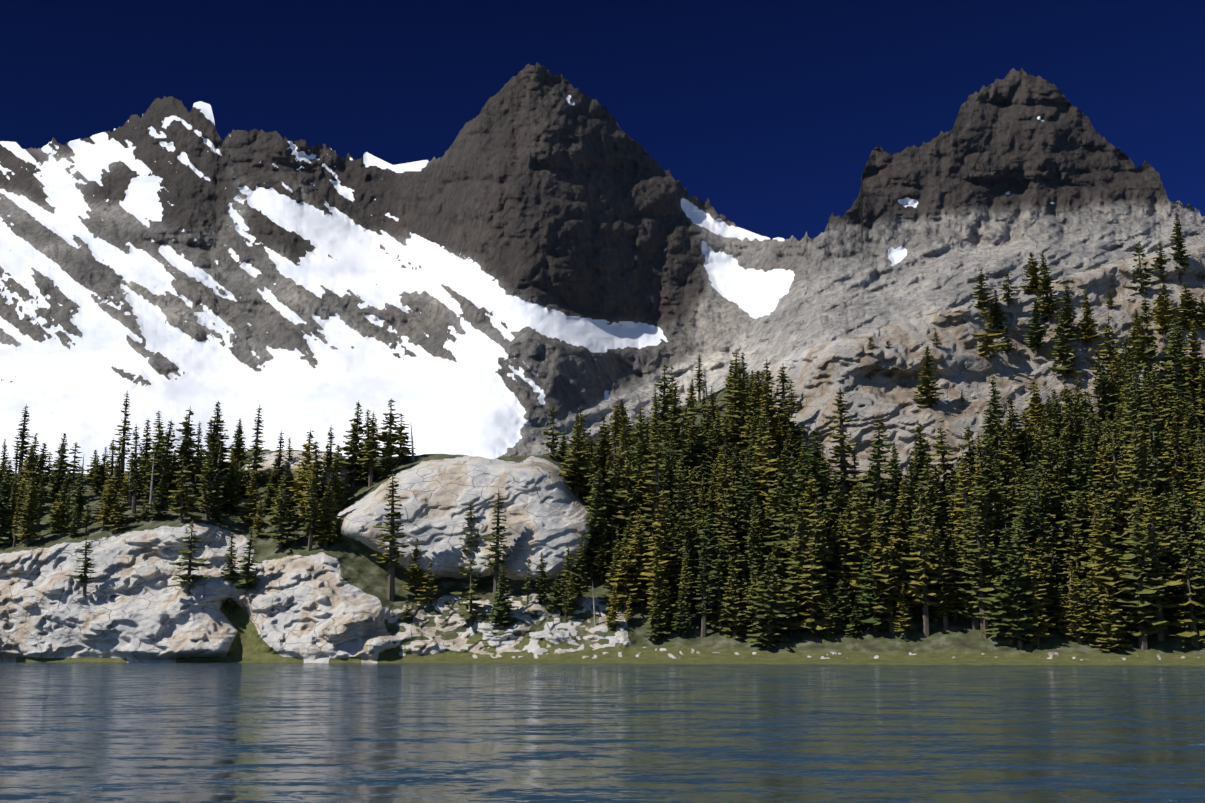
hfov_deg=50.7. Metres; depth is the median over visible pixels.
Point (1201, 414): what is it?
tree
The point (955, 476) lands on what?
tree
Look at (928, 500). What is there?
tree
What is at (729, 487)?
tree
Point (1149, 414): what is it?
tree
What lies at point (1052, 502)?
tree
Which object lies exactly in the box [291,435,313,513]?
tree
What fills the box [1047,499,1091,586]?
tree
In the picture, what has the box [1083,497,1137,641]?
tree
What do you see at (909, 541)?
tree
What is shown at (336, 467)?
tree
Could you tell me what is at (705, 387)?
tree
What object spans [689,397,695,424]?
tree
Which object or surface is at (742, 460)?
tree
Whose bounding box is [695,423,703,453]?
tree
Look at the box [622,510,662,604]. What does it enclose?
tree
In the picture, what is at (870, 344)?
tree
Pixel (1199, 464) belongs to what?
tree
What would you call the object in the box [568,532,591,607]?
tree
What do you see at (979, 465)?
tree
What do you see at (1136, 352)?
tree
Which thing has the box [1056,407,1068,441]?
tree
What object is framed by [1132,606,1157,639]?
tree
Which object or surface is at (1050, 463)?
tree
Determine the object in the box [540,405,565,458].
tree
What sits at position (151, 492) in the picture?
tree
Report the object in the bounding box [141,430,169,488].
tree
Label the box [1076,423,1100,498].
tree
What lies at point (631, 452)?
tree
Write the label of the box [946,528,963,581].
tree
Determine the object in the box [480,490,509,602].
tree
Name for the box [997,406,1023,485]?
tree
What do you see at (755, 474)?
tree
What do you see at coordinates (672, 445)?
tree
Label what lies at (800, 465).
tree
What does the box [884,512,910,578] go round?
tree
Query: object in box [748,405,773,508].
tree
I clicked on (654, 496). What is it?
tree
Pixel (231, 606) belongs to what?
tree
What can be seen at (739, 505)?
tree
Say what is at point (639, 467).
tree
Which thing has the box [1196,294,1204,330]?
tree
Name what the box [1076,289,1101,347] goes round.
tree
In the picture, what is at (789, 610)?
tree
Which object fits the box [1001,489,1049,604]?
tree
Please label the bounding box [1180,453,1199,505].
tree
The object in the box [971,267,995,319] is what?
tree
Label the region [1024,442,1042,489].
tree
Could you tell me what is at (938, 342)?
tree
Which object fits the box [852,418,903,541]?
tree
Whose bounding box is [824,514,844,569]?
tree
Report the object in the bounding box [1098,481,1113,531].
tree
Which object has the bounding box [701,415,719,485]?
tree
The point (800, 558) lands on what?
tree
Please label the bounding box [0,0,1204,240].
sky
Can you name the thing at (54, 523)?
tree
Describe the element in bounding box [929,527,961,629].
tree
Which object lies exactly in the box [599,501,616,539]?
tree
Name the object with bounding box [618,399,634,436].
tree
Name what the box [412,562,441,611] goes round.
tree
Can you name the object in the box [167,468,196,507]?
tree
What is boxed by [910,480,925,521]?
tree
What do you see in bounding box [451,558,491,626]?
tree
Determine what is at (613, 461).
tree
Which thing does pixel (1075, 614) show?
tree
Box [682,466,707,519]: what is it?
tree
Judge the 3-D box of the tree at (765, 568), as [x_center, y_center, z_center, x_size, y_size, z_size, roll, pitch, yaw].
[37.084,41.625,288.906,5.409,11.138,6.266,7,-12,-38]
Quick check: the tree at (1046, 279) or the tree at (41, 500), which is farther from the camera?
the tree at (1046, 279)
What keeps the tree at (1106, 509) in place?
on the hill terrain
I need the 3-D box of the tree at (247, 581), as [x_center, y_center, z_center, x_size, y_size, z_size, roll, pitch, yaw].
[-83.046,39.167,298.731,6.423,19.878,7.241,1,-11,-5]
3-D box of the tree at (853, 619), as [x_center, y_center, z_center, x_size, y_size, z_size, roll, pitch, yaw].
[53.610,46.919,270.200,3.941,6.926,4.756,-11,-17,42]
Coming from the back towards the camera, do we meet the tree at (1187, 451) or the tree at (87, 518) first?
the tree at (87, 518)
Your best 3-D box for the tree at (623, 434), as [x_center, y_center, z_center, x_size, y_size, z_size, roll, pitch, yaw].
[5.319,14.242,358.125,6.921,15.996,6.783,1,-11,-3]
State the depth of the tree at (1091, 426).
318.99 m
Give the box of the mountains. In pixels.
[0,62,1204,474]
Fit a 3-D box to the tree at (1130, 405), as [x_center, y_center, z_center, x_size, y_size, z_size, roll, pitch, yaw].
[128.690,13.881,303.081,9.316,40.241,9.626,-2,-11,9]
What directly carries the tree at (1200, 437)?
on the hill terrain
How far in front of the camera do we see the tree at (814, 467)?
318.67 m
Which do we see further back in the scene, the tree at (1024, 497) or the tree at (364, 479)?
the tree at (364, 479)
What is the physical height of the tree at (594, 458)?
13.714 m
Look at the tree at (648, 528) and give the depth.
320.10 m
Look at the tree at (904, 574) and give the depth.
275.44 m
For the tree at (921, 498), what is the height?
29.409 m
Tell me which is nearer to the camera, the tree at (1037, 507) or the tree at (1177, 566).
the tree at (1177, 566)
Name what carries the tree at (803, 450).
on the hill terrain
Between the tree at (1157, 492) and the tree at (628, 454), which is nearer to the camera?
the tree at (1157, 492)
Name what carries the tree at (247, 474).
on the hill terrain
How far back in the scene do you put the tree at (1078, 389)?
363.70 m
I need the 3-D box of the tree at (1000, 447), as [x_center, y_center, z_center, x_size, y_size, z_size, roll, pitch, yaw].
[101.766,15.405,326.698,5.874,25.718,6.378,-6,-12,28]
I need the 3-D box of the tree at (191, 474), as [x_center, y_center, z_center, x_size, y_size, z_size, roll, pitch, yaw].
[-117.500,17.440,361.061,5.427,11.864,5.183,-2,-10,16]
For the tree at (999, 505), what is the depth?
304.83 m
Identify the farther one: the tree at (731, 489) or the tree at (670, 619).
the tree at (731, 489)
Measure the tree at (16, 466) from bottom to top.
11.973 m
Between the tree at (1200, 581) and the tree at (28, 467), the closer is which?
the tree at (1200, 581)
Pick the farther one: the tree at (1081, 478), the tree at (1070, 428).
the tree at (1070, 428)
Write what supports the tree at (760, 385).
on the hill terrain
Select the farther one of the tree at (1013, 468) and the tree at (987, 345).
the tree at (987, 345)
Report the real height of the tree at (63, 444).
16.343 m
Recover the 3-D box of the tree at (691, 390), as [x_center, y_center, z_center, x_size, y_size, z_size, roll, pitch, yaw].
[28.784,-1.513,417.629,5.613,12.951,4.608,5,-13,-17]
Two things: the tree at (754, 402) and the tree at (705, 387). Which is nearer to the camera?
the tree at (754, 402)
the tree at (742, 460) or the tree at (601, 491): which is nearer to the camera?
the tree at (601, 491)
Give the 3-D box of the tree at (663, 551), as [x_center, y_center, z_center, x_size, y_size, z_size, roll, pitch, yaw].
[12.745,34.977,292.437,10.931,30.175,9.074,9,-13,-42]
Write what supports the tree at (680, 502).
on the hill terrain
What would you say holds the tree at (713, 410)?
on the hill terrain
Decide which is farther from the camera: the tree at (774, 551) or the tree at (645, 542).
the tree at (645, 542)
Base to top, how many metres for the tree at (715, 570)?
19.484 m
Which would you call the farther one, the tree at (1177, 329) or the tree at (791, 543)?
the tree at (1177, 329)
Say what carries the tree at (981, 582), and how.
on the hill terrain
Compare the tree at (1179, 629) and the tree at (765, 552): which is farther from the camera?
the tree at (765, 552)
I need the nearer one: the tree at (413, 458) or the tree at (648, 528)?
the tree at (648, 528)
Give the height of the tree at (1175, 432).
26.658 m
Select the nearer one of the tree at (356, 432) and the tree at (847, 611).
the tree at (847, 611)
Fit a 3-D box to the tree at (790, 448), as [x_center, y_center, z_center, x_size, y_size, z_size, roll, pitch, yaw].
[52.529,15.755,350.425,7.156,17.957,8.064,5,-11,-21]
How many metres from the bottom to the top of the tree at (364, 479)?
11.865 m
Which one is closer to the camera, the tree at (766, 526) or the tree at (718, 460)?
the tree at (766, 526)
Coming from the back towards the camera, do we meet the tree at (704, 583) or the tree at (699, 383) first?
the tree at (699, 383)
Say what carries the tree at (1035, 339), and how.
on the hill terrain
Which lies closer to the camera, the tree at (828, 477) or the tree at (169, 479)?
the tree at (828, 477)
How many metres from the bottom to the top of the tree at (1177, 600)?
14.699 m
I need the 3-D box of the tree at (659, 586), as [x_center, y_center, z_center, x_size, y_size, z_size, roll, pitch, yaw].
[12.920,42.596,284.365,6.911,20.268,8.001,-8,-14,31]
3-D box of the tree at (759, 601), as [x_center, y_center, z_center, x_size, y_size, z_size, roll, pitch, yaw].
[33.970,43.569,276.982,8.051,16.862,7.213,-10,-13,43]
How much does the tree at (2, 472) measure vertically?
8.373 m
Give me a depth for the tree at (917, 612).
275.12 m
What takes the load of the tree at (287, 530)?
on the hill terrain
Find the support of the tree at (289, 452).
on the hill terrain
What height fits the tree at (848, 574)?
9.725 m
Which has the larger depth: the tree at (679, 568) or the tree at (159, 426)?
the tree at (159, 426)
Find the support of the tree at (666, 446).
on the hill terrain
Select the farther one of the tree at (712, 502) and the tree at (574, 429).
the tree at (574, 429)
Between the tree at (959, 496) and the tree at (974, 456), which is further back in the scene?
the tree at (974, 456)
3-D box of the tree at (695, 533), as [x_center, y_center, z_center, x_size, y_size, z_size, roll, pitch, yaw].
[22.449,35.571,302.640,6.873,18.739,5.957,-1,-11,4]
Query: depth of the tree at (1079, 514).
285.07 m
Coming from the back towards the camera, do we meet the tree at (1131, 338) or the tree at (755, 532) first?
the tree at (1131, 338)
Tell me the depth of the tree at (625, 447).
356.77 m
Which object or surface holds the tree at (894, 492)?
on the hill terrain
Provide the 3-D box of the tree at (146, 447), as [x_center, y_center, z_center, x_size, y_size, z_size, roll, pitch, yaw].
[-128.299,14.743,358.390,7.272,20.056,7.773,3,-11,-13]
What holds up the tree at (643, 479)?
on the hill terrain
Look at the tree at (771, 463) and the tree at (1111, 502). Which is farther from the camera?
the tree at (771, 463)
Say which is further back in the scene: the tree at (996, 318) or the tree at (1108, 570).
the tree at (996, 318)
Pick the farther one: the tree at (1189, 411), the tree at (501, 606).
the tree at (1189, 411)
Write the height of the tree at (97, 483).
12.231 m
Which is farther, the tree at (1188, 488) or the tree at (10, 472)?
the tree at (10, 472)
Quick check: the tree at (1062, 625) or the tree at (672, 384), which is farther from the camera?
the tree at (672, 384)
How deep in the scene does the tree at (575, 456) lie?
331.02 m
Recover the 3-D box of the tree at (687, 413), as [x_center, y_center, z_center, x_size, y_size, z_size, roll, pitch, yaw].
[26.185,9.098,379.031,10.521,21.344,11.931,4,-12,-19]
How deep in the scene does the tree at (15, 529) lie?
320.84 m
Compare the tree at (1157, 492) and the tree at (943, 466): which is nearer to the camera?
the tree at (1157, 492)
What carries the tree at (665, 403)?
on the hill terrain
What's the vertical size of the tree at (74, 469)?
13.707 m
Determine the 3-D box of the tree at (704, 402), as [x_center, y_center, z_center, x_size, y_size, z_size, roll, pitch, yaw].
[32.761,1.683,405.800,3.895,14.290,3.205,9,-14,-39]
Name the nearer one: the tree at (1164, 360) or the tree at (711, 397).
the tree at (1164, 360)
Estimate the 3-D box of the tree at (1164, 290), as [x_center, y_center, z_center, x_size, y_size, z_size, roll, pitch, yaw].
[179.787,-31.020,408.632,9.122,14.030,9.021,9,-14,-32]
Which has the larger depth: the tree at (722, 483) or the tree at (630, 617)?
the tree at (722, 483)
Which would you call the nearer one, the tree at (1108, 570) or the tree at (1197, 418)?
the tree at (1108, 570)
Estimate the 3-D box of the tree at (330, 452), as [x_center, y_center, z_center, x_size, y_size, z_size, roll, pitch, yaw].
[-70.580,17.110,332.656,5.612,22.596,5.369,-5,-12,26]
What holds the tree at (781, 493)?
on the hill terrain
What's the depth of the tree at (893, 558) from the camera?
287.55 m
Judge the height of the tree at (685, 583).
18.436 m
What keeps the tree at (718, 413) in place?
on the hill terrain
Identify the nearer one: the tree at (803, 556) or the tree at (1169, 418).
the tree at (803, 556)
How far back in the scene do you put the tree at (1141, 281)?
419.71 m
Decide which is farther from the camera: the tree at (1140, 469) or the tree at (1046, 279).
the tree at (1046, 279)
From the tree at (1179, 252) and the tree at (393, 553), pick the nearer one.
the tree at (393, 553)
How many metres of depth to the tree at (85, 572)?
300.18 m
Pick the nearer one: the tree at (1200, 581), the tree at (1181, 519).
the tree at (1200, 581)
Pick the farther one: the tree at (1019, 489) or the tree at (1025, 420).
the tree at (1025, 420)
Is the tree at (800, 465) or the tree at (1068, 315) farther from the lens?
the tree at (1068, 315)
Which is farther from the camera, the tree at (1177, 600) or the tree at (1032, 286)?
the tree at (1032, 286)
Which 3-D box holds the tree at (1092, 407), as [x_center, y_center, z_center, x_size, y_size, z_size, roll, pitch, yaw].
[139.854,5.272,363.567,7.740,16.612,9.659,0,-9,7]
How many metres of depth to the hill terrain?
304.50 m
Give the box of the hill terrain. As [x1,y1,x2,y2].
[0,244,1204,664]
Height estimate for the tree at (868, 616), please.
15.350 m
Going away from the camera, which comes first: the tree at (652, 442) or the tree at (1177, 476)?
the tree at (1177, 476)
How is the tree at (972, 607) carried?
on the hill terrain
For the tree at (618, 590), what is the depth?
294.41 m
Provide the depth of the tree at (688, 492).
333.28 m
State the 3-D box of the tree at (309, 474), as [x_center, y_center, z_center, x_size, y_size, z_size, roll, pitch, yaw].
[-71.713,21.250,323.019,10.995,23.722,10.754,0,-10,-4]
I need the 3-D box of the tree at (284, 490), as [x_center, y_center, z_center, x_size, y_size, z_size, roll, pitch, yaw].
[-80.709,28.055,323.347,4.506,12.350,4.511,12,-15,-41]
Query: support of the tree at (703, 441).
on the hill terrain
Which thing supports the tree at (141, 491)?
on the hill terrain
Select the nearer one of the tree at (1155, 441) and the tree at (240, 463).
the tree at (1155, 441)
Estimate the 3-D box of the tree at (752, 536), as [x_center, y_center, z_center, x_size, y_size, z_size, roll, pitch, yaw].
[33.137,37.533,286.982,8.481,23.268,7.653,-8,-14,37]
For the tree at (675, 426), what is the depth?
365.30 m
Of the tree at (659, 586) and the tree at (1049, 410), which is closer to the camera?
the tree at (659, 586)
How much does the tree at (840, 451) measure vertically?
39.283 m
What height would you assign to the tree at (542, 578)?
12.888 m
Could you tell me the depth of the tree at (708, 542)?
290.93 m
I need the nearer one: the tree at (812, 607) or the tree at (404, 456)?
the tree at (812, 607)
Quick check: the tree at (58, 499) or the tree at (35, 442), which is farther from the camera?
the tree at (35, 442)
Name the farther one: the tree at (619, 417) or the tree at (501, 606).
the tree at (619, 417)
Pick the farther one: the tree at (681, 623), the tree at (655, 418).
the tree at (655, 418)
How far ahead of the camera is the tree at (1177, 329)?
376.44 m
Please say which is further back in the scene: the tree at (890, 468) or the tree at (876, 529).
the tree at (890, 468)
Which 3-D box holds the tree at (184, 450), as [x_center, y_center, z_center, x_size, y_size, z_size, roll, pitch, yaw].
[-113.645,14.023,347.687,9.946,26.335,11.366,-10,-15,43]
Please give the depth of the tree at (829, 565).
291.46 m
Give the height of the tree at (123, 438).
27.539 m
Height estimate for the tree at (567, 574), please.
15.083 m
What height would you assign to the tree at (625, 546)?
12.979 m
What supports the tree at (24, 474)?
on the hill terrain
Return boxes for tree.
[0,439,12,469]
[0,460,20,501]
[0,461,5,485]
[0,474,15,526]
[0,483,13,544]
[4,478,20,539]
[6,476,21,520]
[10,445,41,501]
[11,493,20,546]
[12,403,33,474]
[13,442,19,476]
[13,460,22,482]
[14,477,42,546]
[17,453,31,495]
[17,455,26,480]
[18,471,41,511]
[18,478,36,520]
[21,433,40,474]
[25,443,52,495]
[33,478,47,531]
[43,447,68,503]
[44,452,54,479]
[45,510,60,532]
[46,495,62,524]
[47,480,76,532]
[48,433,69,480]
[57,442,89,485]
[63,468,72,488]
[65,487,74,514]
[66,507,81,536]
[67,466,84,498]
[68,467,91,522]
[68,535,96,597]
[79,501,92,531]
[82,450,100,484]
[87,452,97,480]
[89,455,105,495]
[92,479,114,514]
[95,485,115,529]
[97,464,131,523]
[98,447,108,493]
[98,472,110,492]
[103,440,124,489]
[104,496,129,533]
[109,391,132,476]
[110,446,124,486]
[118,462,140,499]
[122,454,138,480]
[126,424,149,513]
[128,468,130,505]
[129,486,153,520]
[131,447,153,497]
[137,420,155,480]
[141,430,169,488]
[144,421,179,501]
[147,474,172,519]
[149,451,157,511]
[151,411,171,464]
[164,450,172,499]
[164,455,201,522]
[166,519,211,596]
[167,452,180,502]
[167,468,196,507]
[169,413,195,456]
[172,406,202,489]
[186,443,195,480]
[190,423,204,481]
[191,441,223,520]
[191,457,202,497]
[193,420,230,503]
[198,489,206,513]
[203,402,229,459]
[210,487,223,521]
[216,437,226,471]
[216,459,242,512]
[217,434,228,468]
[219,468,242,510]
[220,452,244,480]
[220,533,242,601]
[223,576,237,613]
[226,419,246,464]
[229,423,248,458]
[233,529,262,610]
[234,427,246,467]
[234,465,246,494]
[237,471,261,526]
[238,460,245,493]
[239,477,247,498]
[242,404,269,505]
[242,456,251,488]
[249,497,265,536]
[258,483,303,550]
[259,459,282,506]
[261,485,272,516]
[265,462,300,518]
[269,431,287,487]
[275,489,289,532]
[276,508,299,543]
[283,438,293,494]
[286,429,319,523]
[290,459,323,538]
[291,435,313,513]
[299,442,335,527]
[300,472,322,551]
[306,476,342,547]
[320,445,330,482]
[321,444,349,512]
[322,427,335,481]
[331,520,343,542]
[340,402,366,487]
[341,425,363,482]
[354,443,379,484]
[356,411,380,487]
[359,410,379,463]
[369,417,383,448]
[371,471,408,601]
[375,398,409,464]
[377,429,397,478]
[392,414,415,454]
[396,436,410,464]
[398,597,412,621]
[402,538,425,592]
[411,427,414,460]
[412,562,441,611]
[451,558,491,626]
[457,500,481,590]
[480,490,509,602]
[484,565,515,627]
[486,581,513,619]
[521,559,531,604]
[533,551,551,604]
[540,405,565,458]
[544,573,565,610]
[556,431,569,458]
[559,422,597,497]
[560,542,576,597]
[562,572,577,616]
[563,432,590,476]
[563,583,572,621]
[567,413,583,446]
[568,405,593,452]
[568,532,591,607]
[580,437,590,473]
[580,470,610,577]
[582,474,606,517]
[582,483,590,503]
[586,438,601,489]
[587,451,607,493]
[587,526,614,582]
[590,471,610,508]
[592,411,622,475]
[592,587,597,625]
[593,427,611,482]
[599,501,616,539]
[601,458,625,521]
[602,451,635,554]
[602,455,613,496]
[603,546,646,611]
[603,553,623,604]
[603,584,623,629]
[604,450,646,537]
[604,520,617,564]
[605,531,629,593]
[607,406,619,453]
[609,398,624,449]
[614,494,627,546]
[615,410,634,454]
[615,425,629,463]
[615,444,624,487]
[617,445,652,505]
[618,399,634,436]
[618,405,654,488]
[618,440,627,467]
[618,534,629,561]
[619,514,652,590]
[620,444,638,514]
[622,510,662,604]
[624,593,634,621]
[625,521,653,593]
[627,518,650,569]
[630,455,652,523]
[631,439,649,512]
[632,464,651,530]
[636,491,677,604]
[639,430,677,586]
[642,416,651,440]
[642,592,670,640]
[643,438,655,474]
[644,449,678,545]
[645,516,651,547]
[645,546,675,634]
[647,468,667,542]
[648,427,659,469]
[649,389,666,462]
[650,364,676,442]
[650,442,687,526]
[651,498,678,584]
[659,384,691,465]
[661,583,677,624]
[662,365,682,407]
[662,513,699,610]
[662,530,678,608]
[666,459,691,546]
[666,475,697,542]
[668,414,687,462]
[669,396,703,451]
[669,433,679,468]
[670,503,684,541]
[672,591,694,636]
[673,417,693,484]
[674,491,701,590]
[675,424,707,480]
[675,541,695,620]
[675,553,692,627]
[678,472,698,514]
[681,423,696,457]
[682,379,697,411]
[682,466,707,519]
[684,470,705,509]
[684,514,701,560]
[686,417,700,466]
[687,467,706,503]
[687,541,702,607]
[688,507,726,616]
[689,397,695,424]
[690,507,716,578]
[691,483,711,525]
[693,542,720,637]
[694,353,706,403]
[694,403,727,470]
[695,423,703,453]
[695,542,741,623]
[696,459,711,490]
[697,463,710,507]
[698,568,739,631]
[701,385,707,420]
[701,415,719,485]
[702,411,715,433]
[703,386,718,409]
[704,372,707,398]
[705,461,718,494]
[705,463,722,523]
[705,482,721,528]
[706,445,740,486]
[706,470,745,534]
[709,399,719,420]
[710,418,740,468]
[710,492,748,575]
[711,444,743,515]
[711,495,731,568]
[711,513,748,616]
[711,545,726,608]
[713,405,724,458]
[716,447,724,475]
[717,493,746,564]
[719,349,747,466]
[720,370,738,432]
[720,370,745,418]
[720,557,748,638]
[721,362,751,465]
[721,413,732,449]
[723,361,732,394]
[725,474,735,509]
[725,535,746,575]
[727,448,740,491]
[727,484,745,538]
[728,578,754,634]
[730,445,749,500]
[732,462,765,568]
[734,451,744,474]
[736,415,755,468]
[736,519,763,616]
[737,553,749,594]
[738,450,754,503]
[739,378,761,455]
[739,460,763,522]
[740,353,749,396]
[741,496,763,568]
[741,564,773,637]
[742,509,761,560]
[743,415,758,481]
[744,408,779,488]
[745,383,759,423]
[745,554,796,647]
[746,370,759,395]
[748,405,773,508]
[750,457,766,507]
[751,360,782,478]
[751,421,787,505]
[751,423,775,517]
[752,371,762,414]
[754,542,789,613]
[756,381,783,478]
[756,513,775,570]
[757,372,777,418]
[757,469,787,563]
[758,549,777,585]
[759,569,788,629]
[760,454,806,595]
[760,496,780,538]
[760,512,773,559]
[760,561,768,587]
[772,415,789,472]
[773,364,802,447]
[773,397,801,478]
[773,440,792,503]
[773,479,787,515]
[775,499,800,579]
[778,498,834,620]
[778,525,830,590]
[778,590,800,629]
[780,528,800,618]
[782,427,798,485]
[782,472,839,585]
[783,483,808,537]
[784,539,835,636]
[784,597,795,635]
[785,380,798,409]
[785,539,801,617]
[786,452,815,521]
[789,428,813,474]
[792,439,808,489]
[797,430,843,532]
[797,563,823,624]
[805,500,834,615]
[812,498,831,528]
[814,473,856,547]
[814,505,838,567]
[817,444,831,491]
[817,595,842,638]
[821,526,851,585]
[821,540,836,590]
[822,462,835,509]
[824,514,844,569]
[826,503,838,539]
[827,388,868,531]
[827,580,857,631]
[830,558,858,603]
[831,573,846,605]
[833,486,856,531]
[833,496,861,575]
[836,511,848,561]
[837,479,890,614]
[840,521,862,569]
[841,557,855,594]
[842,592,854,621]
[844,606,862,636]
[847,476,866,523]
[847,558,879,625]
[848,450,860,501]
[848,485,887,550]
[850,475,870,507]
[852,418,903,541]
[854,548,890,631]
[863,336,883,379]
[865,469,875,500]
[866,462,886,518]
[866,503,915,633]
[868,513,901,624]
[881,446,910,517]
[882,455,909,536]
[883,341,899,377]
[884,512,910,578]
[888,476,916,573]
[889,441,905,504]
[889,486,912,533]
[889,540,903,579]
[893,583,915,639]
[895,563,913,619]
[897,541,937,618]
[897,563,901,588]
[898,501,944,637]
[898,512,920,566]
[900,483,939,588]
[904,431,938,519]
[905,459,918,532]
[905,527,956,622]
[907,435,943,493]
[909,422,950,520]
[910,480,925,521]
[912,345,943,407]
[917,469,949,541]
[918,456,951,551]
[926,475,949,547]
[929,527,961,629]
[930,328,942,347]
[930,519,951,567]
[931,426,967,503]
[932,468,945,511]
[934,549,959,610]
[937,532,968,620]
[941,480,954,536]
[941,493,965,581]
[946,455,980,515]
[946,485,963,554]
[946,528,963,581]
[948,455,970,499]
[949,502,997,629]
[950,457,994,594]
[953,483,963,516]
[956,426,982,491]
[959,391,964,403]
[961,435,1020,573]
[965,507,1001,638]
[966,478,975,513]
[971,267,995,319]
[971,307,1008,362]
[971,433,984,505]
[971,442,978,472]
[971,526,1005,631]
[972,484,983,520]
[974,425,1011,508]
[977,401,1009,467]
[978,496,1003,580]
[978,524,1034,644]
[980,374,1012,462]
[990,290,1010,336]
[990,456,1012,537]
[993,414,1009,477]
[996,555,1041,648]
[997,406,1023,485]
[999,269,1019,306]
[999,465,1012,494]
[999,507,1011,555]
[1000,322,1014,361]
[1001,424,1015,484]
[1001,478,1020,525]
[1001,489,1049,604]
[1001,497,1014,537]
[1002,455,1025,518]
[1003,515,1035,611]
[1003,519,1023,567]
[1004,397,1035,476]
[1011,466,1028,537]
[1013,427,1035,473]
[1014,413,1036,456]
[1016,455,1067,552]
[1017,471,1036,537]
[1018,461,1026,483]
[1019,544,1053,643]
[1020,252,1043,293]
[1020,380,1049,450]
[1020,546,1042,612]
[1021,596,1055,647]
[1022,300,1046,355]
[1022,427,1033,460]
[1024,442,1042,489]
[1026,421,1041,459]
[1028,469,1057,554]
[1029,411,1053,469]
[1029,516,1058,588]
[1030,538,1063,628]
[1031,281,1054,322]
[1032,479,1066,567]
[1033,426,1045,472]
[1034,251,1062,327]
[1034,394,1057,439]
[1035,464,1057,512]
[1037,393,1057,457]
[1037,427,1074,508]
[1038,550,1073,610]
[1041,473,1063,532]
[1043,550,1057,599]
[1046,309,1082,380]
[1046,439,1075,498]
[1046,462,1081,531]
[1046,526,1064,571]
[1047,389,1067,439]
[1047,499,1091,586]
[1048,400,1071,462]
[1048,483,1062,536]
[1050,284,1080,352]
[1051,583,1073,638]
[1055,493,1093,570]
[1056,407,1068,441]
[1056,504,1076,565]
[1056,529,1090,603]
[1057,429,1078,507]
[1058,429,1064,453]
[1058,440,1111,530]
[1059,377,1073,425]
[1061,385,1088,476]
[1063,564,1093,644]
[1068,392,1087,469]
[1069,391,1098,462]
[1069,458,1088,507]
[1071,378,1084,419]
[1071,558,1084,601]
[1073,578,1108,640]
[1074,391,1092,439]
[1075,510,1111,607]
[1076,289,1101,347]
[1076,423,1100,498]
[1077,493,1091,535]
[1078,411,1102,489]
[1081,553,1102,628]
[1082,491,1125,564]
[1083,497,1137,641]
[1086,489,1096,527]
[1087,391,1097,423]
[1089,348,1120,435]
[1089,584,1135,650]
[1091,437,1122,516]
[1093,532,1131,622]
[1094,414,1111,469]
[1095,314,1131,374]
[1095,434,1120,491]
[1097,494,1123,580]
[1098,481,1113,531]
[1099,442,1142,572]
[1100,371,1126,432]
[1102,411,1113,440]
[1102,425,1130,499]
[1106,289,1116,308]
[1106,421,1114,448]
[1107,343,1123,413]
[1109,415,1167,541]
[1110,361,1144,437]
[1110,487,1117,550]
[1110,502,1169,649]
[1113,404,1124,442]
[1113,450,1133,553]
[1116,373,1148,458]
[1116,425,1161,553]
[1116,511,1151,581]
[1117,349,1131,414]
[1118,337,1141,401]
[1118,361,1130,421]
[1118,390,1149,458]
[1119,363,1146,436]
[1119,381,1167,497]
[1120,486,1169,571]
[1120,536,1149,624]
[1122,322,1144,354]
[1122,527,1171,599]
[1123,243,1158,295]
[1126,549,1171,615]
[1130,290,1161,378]
[1130,318,1158,362]
[1131,309,1141,337]
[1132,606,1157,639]
[1138,483,1186,640]
[1139,357,1151,401]
[1139,375,1173,462]
[1141,366,1169,418]
[1143,493,1181,614]
[1145,393,1171,440]
[1146,371,1166,427]
[1146,432,1163,475]
[1147,422,1179,493]
[1147,460,1171,523]
[1150,553,1173,602]
[1151,242,1168,279]
[1151,284,1175,349]
[1151,370,1163,402]
[1152,284,1180,322]
[1152,382,1174,440]
[1154,431,1170,484]
[1155,318,1199,386]
[1158,320,1179,373]
[1158,326,1195,427]
[1158,420,1183,477]
[1159,364,1183,404]
[1159,417,1172,445]
[1159,467,1174,505]
[1161,487,1188,570]
[1162,545,1203,610]
[1162,559,1204,647]
[1163,363,1196,410]
[1164,381,1175,417]
[1164,413,1195,490]
[1164,452,1199,527]
[1164,527,1194,631]
[1165,393,1199,452]
[1165,477,1181,527]
[1166,513,1179,554]
[1169,211,1190,284]
[1170,492,1200,595]
[1170,608,1187,632]
[1171,557,1196,617]
[1174,283,1204,329]
[1175,491,1193,537]
[1176,510,1204,601]
[1179,401,1203,466]
[1180,446,1198,489]
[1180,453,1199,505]
[1180,454,1198,509]
[1181,318,1204,409]
[1181,414,1199,466]
[1185,371,1201,410]
[1186,436,1204,512]
[1187,439,1198,476]
[1187,502,1202,548]
[1188,499,1203,526]
[1189,553,1204,637]
[1190,447,1204,525]
[1190,475,1204,569]
[1192,406,1204,435]
[1193,421,1204,485]
[1194,364,1204,431]
[1195,551,1204,586]
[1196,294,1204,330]
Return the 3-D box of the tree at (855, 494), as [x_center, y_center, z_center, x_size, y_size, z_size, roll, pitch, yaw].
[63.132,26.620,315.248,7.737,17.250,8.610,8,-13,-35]
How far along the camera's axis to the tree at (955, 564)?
273.81 m
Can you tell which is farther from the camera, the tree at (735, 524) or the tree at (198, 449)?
the tree at (198, 449)
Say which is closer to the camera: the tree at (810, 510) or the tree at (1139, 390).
the tree at (810, 510)
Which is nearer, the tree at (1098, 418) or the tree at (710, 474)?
the tree at (1098, 418)
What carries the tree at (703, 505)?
on the hill terrain
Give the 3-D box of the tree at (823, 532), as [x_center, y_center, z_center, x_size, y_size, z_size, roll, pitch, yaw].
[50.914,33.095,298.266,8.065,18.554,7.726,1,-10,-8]
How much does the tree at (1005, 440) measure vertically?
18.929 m
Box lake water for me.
[0,662,1204,802]
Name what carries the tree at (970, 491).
on the hill terrain

